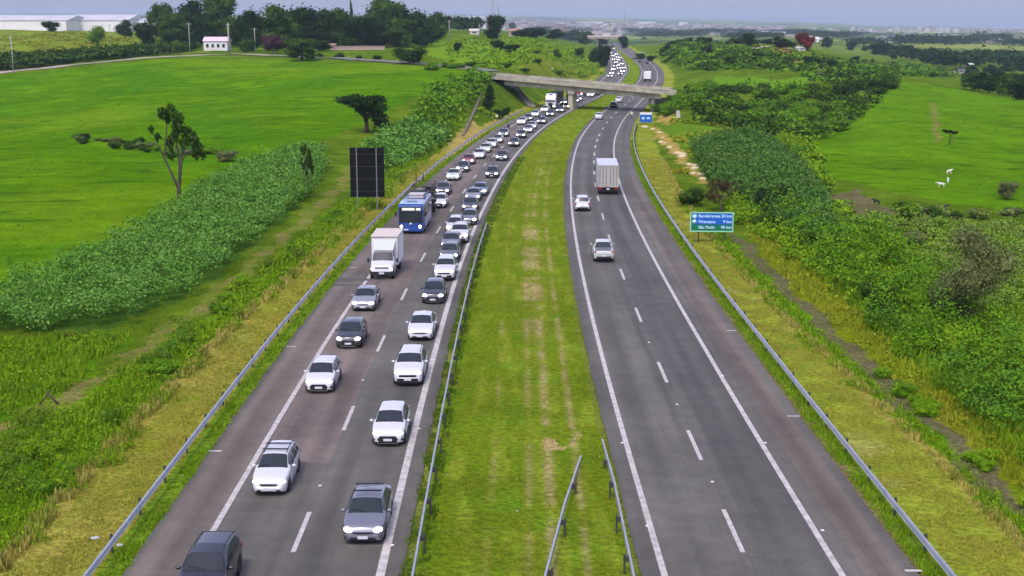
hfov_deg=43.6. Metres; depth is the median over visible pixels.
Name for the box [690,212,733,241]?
distance sign
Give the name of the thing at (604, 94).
guardrail
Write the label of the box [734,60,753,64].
bush
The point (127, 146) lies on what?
bush
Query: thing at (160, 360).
bush
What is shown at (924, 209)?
bush
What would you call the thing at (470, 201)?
hatchback
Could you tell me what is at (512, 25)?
tree
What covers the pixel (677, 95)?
bush
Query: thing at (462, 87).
shrub band
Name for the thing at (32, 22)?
warehouse
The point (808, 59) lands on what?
bush
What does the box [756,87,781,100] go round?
bush
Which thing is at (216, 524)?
road line
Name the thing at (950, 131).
tree
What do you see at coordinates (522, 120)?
sedan
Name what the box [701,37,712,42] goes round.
tree
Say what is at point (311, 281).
grass
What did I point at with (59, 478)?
bush
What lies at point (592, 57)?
tree
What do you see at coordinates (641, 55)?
tree
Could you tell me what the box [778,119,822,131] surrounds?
bush
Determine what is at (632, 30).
wood
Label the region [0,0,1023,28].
sky
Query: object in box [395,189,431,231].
bus
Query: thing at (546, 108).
sedan
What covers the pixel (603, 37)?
overpass
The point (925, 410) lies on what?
bush
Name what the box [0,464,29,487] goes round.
bush
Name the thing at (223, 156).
bush
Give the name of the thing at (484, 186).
sedan
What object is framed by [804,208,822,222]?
bush
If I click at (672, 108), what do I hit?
bush
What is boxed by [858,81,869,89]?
bush
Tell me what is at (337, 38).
tree
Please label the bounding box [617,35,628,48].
tree
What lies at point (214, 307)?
bush
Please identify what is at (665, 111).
bush
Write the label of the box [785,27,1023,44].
scattered farmhouses
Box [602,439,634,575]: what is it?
guardrail
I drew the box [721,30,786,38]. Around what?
wood
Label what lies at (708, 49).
tree
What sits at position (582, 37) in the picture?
tree
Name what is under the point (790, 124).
bush
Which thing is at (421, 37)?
tree
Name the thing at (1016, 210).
bush
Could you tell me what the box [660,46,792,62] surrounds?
dirt road
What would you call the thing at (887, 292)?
bush
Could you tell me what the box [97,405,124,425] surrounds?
bush
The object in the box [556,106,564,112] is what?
sedan
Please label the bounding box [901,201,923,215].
bush
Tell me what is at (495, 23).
tree
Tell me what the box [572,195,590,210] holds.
suv
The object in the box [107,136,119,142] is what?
bush
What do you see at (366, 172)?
message board
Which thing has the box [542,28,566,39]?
tree
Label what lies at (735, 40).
tree
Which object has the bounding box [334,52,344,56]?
bush
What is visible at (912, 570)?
shoulder mark
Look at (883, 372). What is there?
bush
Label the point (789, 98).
bush
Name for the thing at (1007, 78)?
tree
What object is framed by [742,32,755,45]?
tree
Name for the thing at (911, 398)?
bush
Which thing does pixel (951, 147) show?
pasture grass
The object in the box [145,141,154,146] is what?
bush
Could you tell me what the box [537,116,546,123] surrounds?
sedan
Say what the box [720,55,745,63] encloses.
bush
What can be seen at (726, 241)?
long grass
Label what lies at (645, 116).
road sign
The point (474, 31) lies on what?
house
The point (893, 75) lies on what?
bush
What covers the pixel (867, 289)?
bush
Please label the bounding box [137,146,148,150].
bush
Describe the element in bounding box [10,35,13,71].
utility pole
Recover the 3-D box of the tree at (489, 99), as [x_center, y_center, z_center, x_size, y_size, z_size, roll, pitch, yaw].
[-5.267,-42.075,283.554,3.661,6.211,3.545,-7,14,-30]
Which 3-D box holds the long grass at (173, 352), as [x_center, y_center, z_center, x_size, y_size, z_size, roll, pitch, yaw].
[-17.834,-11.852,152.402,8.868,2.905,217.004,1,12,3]
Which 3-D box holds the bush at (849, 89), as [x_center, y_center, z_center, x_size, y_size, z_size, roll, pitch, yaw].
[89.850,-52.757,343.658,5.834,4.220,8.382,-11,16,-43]
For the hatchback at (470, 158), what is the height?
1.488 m
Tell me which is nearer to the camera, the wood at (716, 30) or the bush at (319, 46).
the bush at (319, 46)
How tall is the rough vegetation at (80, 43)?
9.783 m
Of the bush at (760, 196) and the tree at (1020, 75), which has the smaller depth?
the bush at (760, 196)
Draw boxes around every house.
[202,37,231,50]
[332,46,384,49]
[469,29,478,34]
[508,29,518,35]
[795,47,805,50]
[953,68,965,73]
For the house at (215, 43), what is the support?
on the ground at (60, 192)
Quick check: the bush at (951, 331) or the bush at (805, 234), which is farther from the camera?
the bush at (805, 234)
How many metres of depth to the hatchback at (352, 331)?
83.54 m
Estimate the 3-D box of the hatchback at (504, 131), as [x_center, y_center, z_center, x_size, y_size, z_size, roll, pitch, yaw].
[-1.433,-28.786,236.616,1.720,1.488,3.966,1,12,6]
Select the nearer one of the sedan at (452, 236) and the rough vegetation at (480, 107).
the sedan at (452, 236)
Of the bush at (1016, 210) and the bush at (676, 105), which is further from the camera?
the bush at (676, 105)
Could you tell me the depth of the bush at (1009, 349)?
78.24 m
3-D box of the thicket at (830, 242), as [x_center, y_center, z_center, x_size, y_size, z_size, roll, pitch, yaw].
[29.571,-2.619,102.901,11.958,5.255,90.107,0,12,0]
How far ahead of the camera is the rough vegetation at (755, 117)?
250.98 m
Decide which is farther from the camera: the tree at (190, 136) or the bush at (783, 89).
the bush at (783, 89)
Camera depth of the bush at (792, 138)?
216.43 m
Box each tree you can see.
[41,21,59,31]
[113,19,133,36]
[132,20,157,43]
[141,0,175,26]
[148,101,206,199]
[154,9,185,37]
[155,27,183,43]
[174,0,205,34]
[175,11,217,46]
[176,33,194,42]
[196,0,238,36]
[208,16,234,45]
[229,5,265,46]
[256,3,303,51]
[259,34,284,53]
[284,3,322,48]
[284,37,318,60]
[300,144,313,197]
[310,28,332,40]
[314,5,353,45]
[332,93,390,132]
[333,30,343,45]
[339,13,382,45]
[363,0,411,31]
[364,27,389,45]
[366,14,387,45]
[381,15,413,45]
[387,27,412,46]
[401,7,439,32]
[410,19,446,44]
[411,27,436,46]
[427,11,448,37]
[453,43,462,50]
[481,84,495,108]
[482,13,507,39]
[489,39,505,49]
[501,44,520,53]
[508,22,516,28]
[510,28,531,36]
[525,27,547,37]
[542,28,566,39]
[553,49,561,57]
[560,29,579,40]
[574,47,584,57]
[576,31,596,44]
[587,45,602,62]
[595,39,608,45]
[595,44,610,67]
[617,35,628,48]
[634,53,645,59]
[646,55,656,60]
[663,40,677,49]
[693,36,703,42]
[700,44,712,53]
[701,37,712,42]
[705,177,739,210]
[729,38,742,43]
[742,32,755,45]
[760,39,772,44]
[772,37,793,48]
[794,32,816,49]
[820,36,832,48]
[827,59,837,66]
[846,40,858,50]
[865,41,892,54]
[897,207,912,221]
[924,221,1023,322]
[942,129,958,144]
[958,70,985,90]
[972,72,1001,92]
[985,68,999,72]
[986,64,997,68]
[988,71,1006,83]
[992,72,1017,95]
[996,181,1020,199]
[1007,76,1023,99]
[1014,73,1023,80]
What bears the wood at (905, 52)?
on the ground at (60, 192)
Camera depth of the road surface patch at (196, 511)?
65.24 m
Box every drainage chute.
[462,94,481,134]
[513,86,535,106]
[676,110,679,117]
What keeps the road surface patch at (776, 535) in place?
on the road at (656, 427)
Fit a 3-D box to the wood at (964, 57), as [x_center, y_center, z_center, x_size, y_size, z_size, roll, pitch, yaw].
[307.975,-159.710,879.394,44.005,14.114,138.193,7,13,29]
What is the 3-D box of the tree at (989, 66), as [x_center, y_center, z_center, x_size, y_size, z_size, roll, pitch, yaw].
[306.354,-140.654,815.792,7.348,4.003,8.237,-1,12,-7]
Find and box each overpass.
[485,72,676,110]
[587,36,628,45]
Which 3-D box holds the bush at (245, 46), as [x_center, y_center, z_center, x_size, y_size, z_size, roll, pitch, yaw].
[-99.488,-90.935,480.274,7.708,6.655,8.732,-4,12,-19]
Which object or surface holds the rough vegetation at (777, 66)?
on the ground at (60, 192)
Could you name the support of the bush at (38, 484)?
on the ground at (60, 192)
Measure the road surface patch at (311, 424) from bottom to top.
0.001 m
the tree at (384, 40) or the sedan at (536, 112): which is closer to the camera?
the sedan at (536, 112)
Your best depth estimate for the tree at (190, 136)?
147.00 m
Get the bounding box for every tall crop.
[0,138,334,329]
[686,124,843,230]
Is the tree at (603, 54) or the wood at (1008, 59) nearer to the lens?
the tree at (603, 54)
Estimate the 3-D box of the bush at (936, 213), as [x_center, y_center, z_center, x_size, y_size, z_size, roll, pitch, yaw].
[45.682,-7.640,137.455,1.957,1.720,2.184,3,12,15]
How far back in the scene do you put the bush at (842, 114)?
264.05 m
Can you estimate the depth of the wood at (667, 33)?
2507.52 m
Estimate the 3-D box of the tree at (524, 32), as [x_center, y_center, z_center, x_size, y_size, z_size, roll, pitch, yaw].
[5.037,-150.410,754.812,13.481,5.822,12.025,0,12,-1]
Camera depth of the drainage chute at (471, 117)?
261.22 m
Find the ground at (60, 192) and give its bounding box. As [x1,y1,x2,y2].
[0,14,1023,575]
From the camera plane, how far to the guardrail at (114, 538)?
69.97 m
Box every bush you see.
[0,452,34,476]
[0,455,15,467]
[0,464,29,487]
[13,438,39,456]
[18,437,68,464]
[18,459,44,477]
[23,471,57,498]
[39,467,76,489]
[54,460,80,476]
[70,132,84,137]
[75,137,90,143]
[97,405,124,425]
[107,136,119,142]
[109,141,120,148]
[123,143,132,149]
[133,142,143,147]
[135,136,145,142]
[136,350,171,363]
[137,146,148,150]
[139,358,181,375]
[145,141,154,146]
[148,350,173,357]
[152,143,161,150]
[153,356,166,363]
[156,337,179,351]
[176,328,193,344]
[204,146,215,153]
[207,302,228,313]
[211,148,226,153]
[216,149,238,161]
[216,293,233,302]
[225,272,251,290]
[237,37,256,52]
[262,258,280,267]
[275,250,292,260]
[285,239,295,250]
[286,247,305,256]
[312,39,333,51]
[320,214,338,221]
[324,218,345,224]
[326,207,342,215]
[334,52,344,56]
[337,35,362,45]
[372,55,382,59]
[390,45,428,63]
[424,64,440,69]
[426,62,439,65]
[440,61,452,66]
[446,64,456,68]
[454,63,465,67]
[465,61,477,66]
[493,108,505,118]
[500,62,512,67]
[502,107,510,114]
[551,69,562,74]
[652,103,660,113]
[660,104,673,116]
[664,101,675,112]
[670,98,683,111]
[672,88,688,95]
[672,91,686,102]
[674,186,707,205]
[682,91,707,99]
[686,92,700,102]
[688,83,715,94]
[691,101,706,114]
[697,79,717,90]
[716,83,729,91]
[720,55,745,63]
[722,81,749,91]
[723,109,748,117]
[727,118,757,127]
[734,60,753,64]
[746,99,764,107]
[748,209,787,229]
[749,88,767,100]
[750,51,765,56]
[753,181,789,210]
[754,106,769,115]
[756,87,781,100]
[757,62,775,67]
[757,81,770,87]
[771,97,787,109]
[772,132,790,140]
[773,81,801,94]
[777,110,796,118]
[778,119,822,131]
[778,120,802,129]
[780,94,802,101]
[781,112,799,119]
[783,100,796,108]
[785,88,808,97]
[786,134,799,140]
[787,100,806,108]
[789,146,804,153]
[791,103,823,114]
[791,142,812,153]
[793,138,810,144]
[797,88,810,96]
[797,109,824,122]
[798,225,828,248]
[799,218,838,235]
[803,57,821,63]
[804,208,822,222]
[806,105,830,113]
[811,87,834,99]
[813,118,832,133]
[817,114,828,120]
[824,111,843,119]
[825,117,851,131]
[826,255,848,270]
[829,85,861,94]
[834,106,849,118]
[835,220,863,229]
[843,232,878,252]
[845,239,884,270]
[848,219,874,228]
[855,227,887,239]
[856,278,895,301]
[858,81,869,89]
[864,78,890,89]
[866,275,896,293]
[866,281,899,320]
[867,86,888,93]
[872,366,892,378]
[882,73,896,79]
[886,79,901,89]
[888,379,917,397]
[891,200,904,209]
[893,201,915,210]
[893,288,910,313]
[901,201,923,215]
[902,276,939,317]
[903,231,928,244]
[905,230,927,237]
[905,323,943,357]
[907,391,925,403]
[909,400,940,417]
[914,203,929,215]
[918,216,947,225]
[918,395,941,408]
[919,228,934,236]
[926,205,942,215]
[928,209,946,218]
[936,323,975,366]
[948,210,964,219]
[959,448,991,463]
[967,207,989,219]
[972,455,998,472]
[981,447,1005,460]
[983,335,1023,371]
[997,207,1022,216]
[1016,495,1023,509]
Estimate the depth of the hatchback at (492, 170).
173.53 m
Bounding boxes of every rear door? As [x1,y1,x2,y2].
[598,166,607,185]
[608,166,617,185]
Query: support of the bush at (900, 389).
on the ground at (60, 192)
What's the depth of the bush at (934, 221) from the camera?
134.88 m
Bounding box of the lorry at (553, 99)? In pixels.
[544,91,563,108]
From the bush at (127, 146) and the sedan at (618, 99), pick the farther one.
the sedan at (618, 99)
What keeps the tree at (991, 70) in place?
on the ground at (60, 192)
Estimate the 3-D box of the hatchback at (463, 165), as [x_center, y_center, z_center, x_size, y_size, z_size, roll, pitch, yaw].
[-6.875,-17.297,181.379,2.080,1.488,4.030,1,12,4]
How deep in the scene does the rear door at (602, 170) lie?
155.99 m
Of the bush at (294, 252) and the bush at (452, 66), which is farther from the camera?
the bush at (452, 66)
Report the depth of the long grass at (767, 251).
82.01 m
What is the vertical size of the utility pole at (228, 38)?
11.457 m
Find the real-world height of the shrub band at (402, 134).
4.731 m
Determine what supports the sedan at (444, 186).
on the road surface patch at (311, 424)
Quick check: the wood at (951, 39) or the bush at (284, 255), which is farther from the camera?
the wood at (951, 39)
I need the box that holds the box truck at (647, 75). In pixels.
[644,71,650,80]
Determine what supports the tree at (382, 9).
on the ground at (60, 192)
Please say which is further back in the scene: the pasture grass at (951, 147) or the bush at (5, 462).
the pasture grass at (951, 147)
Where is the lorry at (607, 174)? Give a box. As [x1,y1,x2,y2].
[594,158,618,193]
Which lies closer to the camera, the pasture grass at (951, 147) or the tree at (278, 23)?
the pasture grass at (951, 147)
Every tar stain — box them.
[332,283,358,285]
[334,277,371,281]
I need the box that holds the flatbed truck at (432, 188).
[410,173,436,211]
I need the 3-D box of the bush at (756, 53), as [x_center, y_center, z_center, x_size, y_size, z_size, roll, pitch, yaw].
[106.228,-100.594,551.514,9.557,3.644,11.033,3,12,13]
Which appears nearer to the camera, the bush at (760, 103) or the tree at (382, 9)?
the bush at (760, 103)
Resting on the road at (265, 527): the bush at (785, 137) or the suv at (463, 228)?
the suv at (463, 228)
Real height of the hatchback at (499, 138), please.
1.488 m
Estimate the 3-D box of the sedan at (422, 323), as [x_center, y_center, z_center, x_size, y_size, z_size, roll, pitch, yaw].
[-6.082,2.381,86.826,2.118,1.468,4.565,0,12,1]
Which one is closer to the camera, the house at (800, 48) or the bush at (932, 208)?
the bush at (932, 208)
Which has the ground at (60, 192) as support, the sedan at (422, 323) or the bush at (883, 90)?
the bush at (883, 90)
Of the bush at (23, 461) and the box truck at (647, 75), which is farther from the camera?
the box truck at (647, 75)
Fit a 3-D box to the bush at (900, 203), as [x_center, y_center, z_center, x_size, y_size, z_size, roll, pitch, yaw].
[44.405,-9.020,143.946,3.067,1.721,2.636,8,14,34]
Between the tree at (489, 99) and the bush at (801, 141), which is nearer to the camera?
the bush at (801, 141)
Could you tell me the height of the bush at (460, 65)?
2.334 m
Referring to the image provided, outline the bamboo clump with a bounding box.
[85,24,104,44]
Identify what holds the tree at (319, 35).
on the ground at (60, 192)
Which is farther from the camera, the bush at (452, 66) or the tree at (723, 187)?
the bush at (452, 66)
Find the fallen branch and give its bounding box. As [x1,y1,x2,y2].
[38,391,59,404]
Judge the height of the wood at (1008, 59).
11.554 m
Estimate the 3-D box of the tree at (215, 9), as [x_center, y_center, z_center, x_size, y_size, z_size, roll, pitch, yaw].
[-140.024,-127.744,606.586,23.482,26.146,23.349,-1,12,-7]
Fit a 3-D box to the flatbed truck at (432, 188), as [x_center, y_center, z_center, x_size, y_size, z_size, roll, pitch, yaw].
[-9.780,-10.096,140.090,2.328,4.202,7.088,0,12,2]
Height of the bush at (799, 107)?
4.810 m
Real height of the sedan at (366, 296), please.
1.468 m
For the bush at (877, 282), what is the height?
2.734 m
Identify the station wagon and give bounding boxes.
[251,440,300,491]
[445,214,464,230]
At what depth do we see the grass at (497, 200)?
76.33 m
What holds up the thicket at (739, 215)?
on the ground at (60, 192)
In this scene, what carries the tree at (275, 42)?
on the ground at (60, 192)
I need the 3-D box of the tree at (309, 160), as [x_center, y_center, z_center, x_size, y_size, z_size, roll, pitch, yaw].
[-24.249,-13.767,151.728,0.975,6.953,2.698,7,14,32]
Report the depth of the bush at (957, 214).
139.22 m
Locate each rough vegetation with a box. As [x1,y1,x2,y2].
[0,30,203,52]
[423,73,504,140]
[443,36,605,77]
[655,39,963,84]
[663,117,732,206]
[677,73,899,138]
[678,91,865,138]
[758,126,860,218]
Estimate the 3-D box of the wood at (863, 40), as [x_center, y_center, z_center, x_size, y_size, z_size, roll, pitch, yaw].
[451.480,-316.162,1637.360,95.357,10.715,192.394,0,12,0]
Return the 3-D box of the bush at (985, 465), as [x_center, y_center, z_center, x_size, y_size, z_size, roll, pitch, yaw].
[22.484,8.395,60.851,1.045,0.746,1.290,-3,12,-13]
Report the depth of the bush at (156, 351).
79.91 m
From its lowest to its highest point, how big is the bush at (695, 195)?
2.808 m
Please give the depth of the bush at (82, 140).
212.03 m
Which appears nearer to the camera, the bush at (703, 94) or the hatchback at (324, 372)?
the hatchback at (324, 372)
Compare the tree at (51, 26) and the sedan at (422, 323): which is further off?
the tree at (51, 26)
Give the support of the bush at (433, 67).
on the ground at (60, 192)
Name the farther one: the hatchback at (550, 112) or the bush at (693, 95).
the hatchback at (550, 112)
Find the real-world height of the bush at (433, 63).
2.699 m
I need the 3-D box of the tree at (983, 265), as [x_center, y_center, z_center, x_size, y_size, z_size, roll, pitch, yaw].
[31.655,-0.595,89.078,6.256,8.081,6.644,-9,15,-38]
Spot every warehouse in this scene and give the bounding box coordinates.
[0,15,83,30]
[79,15,141,31]
[133,18,157,31]
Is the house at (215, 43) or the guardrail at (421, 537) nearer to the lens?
the guardrail at (421, 537)
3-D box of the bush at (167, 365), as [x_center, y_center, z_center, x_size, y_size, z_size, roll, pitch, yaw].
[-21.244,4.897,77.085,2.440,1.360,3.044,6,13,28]
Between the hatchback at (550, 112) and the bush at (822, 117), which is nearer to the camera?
the bush at (822, 117)
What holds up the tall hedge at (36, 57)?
on the ground at (60, 192)
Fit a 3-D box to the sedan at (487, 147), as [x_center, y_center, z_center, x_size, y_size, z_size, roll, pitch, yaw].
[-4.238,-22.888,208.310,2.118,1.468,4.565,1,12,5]
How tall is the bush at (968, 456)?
0.799 m
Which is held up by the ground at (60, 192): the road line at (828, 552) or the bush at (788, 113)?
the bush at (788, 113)
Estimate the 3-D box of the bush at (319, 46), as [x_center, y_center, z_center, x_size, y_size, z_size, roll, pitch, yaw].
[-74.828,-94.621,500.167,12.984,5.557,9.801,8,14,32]
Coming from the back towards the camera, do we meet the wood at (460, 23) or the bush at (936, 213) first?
the wood at (460, 23)
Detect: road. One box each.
[0,54,266,72]
[123,43,627,575]
[277,55,499,70]
[564,43,919,575]
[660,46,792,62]
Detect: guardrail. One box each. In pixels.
[83,110,523,575]
[411,222,488,575]
[544,455,581,575]
[582,63,629,105]
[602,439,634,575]
[633,122,955,575]
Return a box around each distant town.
[446,16,786,35]
[969,29,1023,33]
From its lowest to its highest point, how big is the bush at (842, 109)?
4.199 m
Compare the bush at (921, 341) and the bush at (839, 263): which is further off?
the bush at (839, 263)
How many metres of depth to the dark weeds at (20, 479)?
65.29 m
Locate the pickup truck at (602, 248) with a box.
[590,239,613,260]
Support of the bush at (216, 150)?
on the ground at (60, 192)
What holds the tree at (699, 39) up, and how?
on the ground at (60, 192)
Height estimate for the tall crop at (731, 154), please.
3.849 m
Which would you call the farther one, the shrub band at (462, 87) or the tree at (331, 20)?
the tree at (331, 20)
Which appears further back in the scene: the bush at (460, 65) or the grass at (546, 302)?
the bush at (460, 65)
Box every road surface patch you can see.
[128,113,526,575]
[256,127,523,462]
[595,113,838,575]
[624,176,904,575]
[639,477,745,575]
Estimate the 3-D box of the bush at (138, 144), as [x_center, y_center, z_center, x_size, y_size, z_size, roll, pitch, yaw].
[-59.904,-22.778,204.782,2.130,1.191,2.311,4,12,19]
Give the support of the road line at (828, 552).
on the road at (656, 427)
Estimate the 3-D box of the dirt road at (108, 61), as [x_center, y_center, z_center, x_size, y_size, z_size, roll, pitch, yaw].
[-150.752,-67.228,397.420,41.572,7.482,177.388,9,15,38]
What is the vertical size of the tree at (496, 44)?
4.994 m
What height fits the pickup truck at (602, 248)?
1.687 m
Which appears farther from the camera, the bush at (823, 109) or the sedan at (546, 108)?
the sedan at (546, 108)
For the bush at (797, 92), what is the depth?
306.18 m
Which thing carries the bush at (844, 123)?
on the ground at (60, 192)
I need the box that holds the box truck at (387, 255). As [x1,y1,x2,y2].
[367,228,403,277]
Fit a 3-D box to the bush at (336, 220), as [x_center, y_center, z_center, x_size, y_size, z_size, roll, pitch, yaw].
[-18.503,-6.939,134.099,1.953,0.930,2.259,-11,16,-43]
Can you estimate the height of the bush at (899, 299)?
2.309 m
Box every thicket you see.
[712,185,853,298]
[734,185,1023,456]
[839,203,1023,339]
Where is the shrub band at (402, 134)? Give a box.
[357,114,453,169]
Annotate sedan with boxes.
[341,483,392,540]
[351,285,380,309]
[406,310,436,338]
[435,181,451,194]
[440,231,461,245]
[446,168,461,179]
[464,187,481,200]
[472,182,488,195]
[474,148,485,158]
[479,143,491,152]
[485,138,497,147]
[495,150,508,160]
[517,117,527,123]
[523,124,533,132]
[528,121,536,128]
[531,110,540,116]
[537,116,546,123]
[541,105,549,111]
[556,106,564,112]
[595,112,603,118]
[615,97,622,102]
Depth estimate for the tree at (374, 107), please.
217.78 m
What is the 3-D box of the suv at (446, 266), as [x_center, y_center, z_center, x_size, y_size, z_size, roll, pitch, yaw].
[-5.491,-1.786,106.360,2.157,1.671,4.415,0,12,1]
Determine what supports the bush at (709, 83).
on the ground at (60, 192)
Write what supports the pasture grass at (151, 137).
on the ground at (60, 192)
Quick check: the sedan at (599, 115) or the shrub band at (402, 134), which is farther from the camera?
the sedan at (599, 115)
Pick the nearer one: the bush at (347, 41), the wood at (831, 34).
the bush at (347, 41)
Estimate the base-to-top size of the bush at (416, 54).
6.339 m
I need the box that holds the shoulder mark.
[209,267,921,571]
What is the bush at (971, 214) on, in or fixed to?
on the ground at (60, 192)
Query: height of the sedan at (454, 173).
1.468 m
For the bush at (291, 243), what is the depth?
118.26 m
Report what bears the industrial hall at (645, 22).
on the ground at (60, 192)
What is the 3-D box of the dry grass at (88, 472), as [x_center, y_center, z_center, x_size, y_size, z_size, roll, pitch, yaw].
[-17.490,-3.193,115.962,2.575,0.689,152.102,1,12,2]
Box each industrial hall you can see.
[467,16,488,17]
[636,22,655,23]
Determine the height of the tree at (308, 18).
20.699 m
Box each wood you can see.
[443,16,485,29]
[522,26,601,31]
[611,26,673,32]
[635,29,708,37]
[680,27,759,34]
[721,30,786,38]
[760,27,825,33]
[793,28,869,37]
[839,37,888,44]
[881,45,960,59]
[885,32,997,44]
[888,43,913,53]
[915,47,999,65]
[969,31,1012,38]
[972,44,1023,59]
[992,36,1023,45]
[996,51,1023,67]
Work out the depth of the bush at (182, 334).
84.01 m
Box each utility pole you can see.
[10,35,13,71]
[227,23,229,52]
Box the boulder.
[677,154,686,157]
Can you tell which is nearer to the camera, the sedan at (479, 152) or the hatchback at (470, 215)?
the hatchback at (470, 215)
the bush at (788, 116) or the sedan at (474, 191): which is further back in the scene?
the bush at (788, 116)
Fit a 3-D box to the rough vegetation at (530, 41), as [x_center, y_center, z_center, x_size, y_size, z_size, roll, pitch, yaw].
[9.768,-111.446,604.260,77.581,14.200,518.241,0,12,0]
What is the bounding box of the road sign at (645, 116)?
[640,112,651,123]
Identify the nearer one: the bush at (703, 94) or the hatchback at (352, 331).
the hatchback at (352, 331)
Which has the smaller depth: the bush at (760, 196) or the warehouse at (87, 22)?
the bush at (760, 196)
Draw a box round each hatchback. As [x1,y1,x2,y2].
[304,355,341,390]
[335,316,366,346]
[370,400,409,443]
[420,277,446,302]
[435,192,448,207]
[438,241,460,260]
[456,160,469,171]
[459,208,478,224]
[461,196,478,210]
[462,153,475,164]
[485,165,499,177]
[493,134,503,142]
[499,128,509,136]
[509,137,519,146]
[516,129,526,137]
[524,113,532,120]
[546,109,554,116]
[610,101,617,107]
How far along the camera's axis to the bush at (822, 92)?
326.00 m
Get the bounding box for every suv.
[175,531,242,575]
[391,344,427,382]
[432,254,457,279]
[449,221,470,241]
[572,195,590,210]
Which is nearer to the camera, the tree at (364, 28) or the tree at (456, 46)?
the tree at (456, 46)
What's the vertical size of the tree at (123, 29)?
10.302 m
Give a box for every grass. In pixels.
[0,59,426,272]
[0,114,468,554]
[0,162,423,572]
[0,329,128,414]
[1,164,440,575]
[102,130,491,575]
[398,156,523,575]
[403,140,634,575]
[630,139,946,575]
[663,163,1023,551]
[681,203,1023,536]
[733,203,1023,463]
[742,219,1023,488]
[830,86,1022,198]
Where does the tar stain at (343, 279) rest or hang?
on the road surface patch at (196, 511)
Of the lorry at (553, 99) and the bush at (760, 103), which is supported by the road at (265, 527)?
the lorry at (553, 99)
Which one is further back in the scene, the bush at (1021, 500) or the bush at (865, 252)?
the bush at (865, 252)
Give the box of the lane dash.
[291,53,744,551]
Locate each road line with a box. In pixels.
[210,55,611,530]
[376,44,626,575]
[570,51,667,575]
[613,50,845,575]
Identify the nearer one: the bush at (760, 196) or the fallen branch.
the fallen branch
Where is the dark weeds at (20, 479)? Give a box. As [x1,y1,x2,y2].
[0,123,461,497]
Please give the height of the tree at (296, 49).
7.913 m
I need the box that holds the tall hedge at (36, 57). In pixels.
[0,40,203,69]
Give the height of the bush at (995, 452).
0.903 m
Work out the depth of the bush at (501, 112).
277.79 m
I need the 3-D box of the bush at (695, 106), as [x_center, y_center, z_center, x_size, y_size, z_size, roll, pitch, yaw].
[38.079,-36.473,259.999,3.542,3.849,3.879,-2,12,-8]
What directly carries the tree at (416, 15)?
on the ground at (60, 192)
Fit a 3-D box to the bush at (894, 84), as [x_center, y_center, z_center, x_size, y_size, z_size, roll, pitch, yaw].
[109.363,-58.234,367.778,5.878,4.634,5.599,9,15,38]
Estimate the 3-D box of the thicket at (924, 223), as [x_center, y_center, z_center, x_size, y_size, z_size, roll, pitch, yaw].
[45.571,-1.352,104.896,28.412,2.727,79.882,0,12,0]
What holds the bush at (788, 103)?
on the ground at (60, 192)
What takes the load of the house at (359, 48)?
on the ground at (60, 192)
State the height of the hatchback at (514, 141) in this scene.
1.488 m
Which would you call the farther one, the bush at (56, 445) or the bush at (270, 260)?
the bush at (270, 260)
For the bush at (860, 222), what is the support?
on the ground at (60, 192)
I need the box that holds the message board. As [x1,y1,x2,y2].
[349,148,384,210]
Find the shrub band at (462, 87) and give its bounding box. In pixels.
[408,65,495,124]
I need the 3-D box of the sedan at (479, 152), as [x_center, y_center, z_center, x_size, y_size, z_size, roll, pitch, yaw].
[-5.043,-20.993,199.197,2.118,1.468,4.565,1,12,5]
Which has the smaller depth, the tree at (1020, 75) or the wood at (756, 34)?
the tree at (1020, 75)
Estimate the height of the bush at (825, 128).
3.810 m
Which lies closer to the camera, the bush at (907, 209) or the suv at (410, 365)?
the suv at (410, 365)
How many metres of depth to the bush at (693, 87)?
300.41 m
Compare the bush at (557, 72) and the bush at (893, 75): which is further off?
the bush at (557, 72)
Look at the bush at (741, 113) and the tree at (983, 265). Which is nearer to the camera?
the tree at (983, 265)
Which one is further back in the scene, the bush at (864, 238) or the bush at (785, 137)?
the bush at (785, 137)

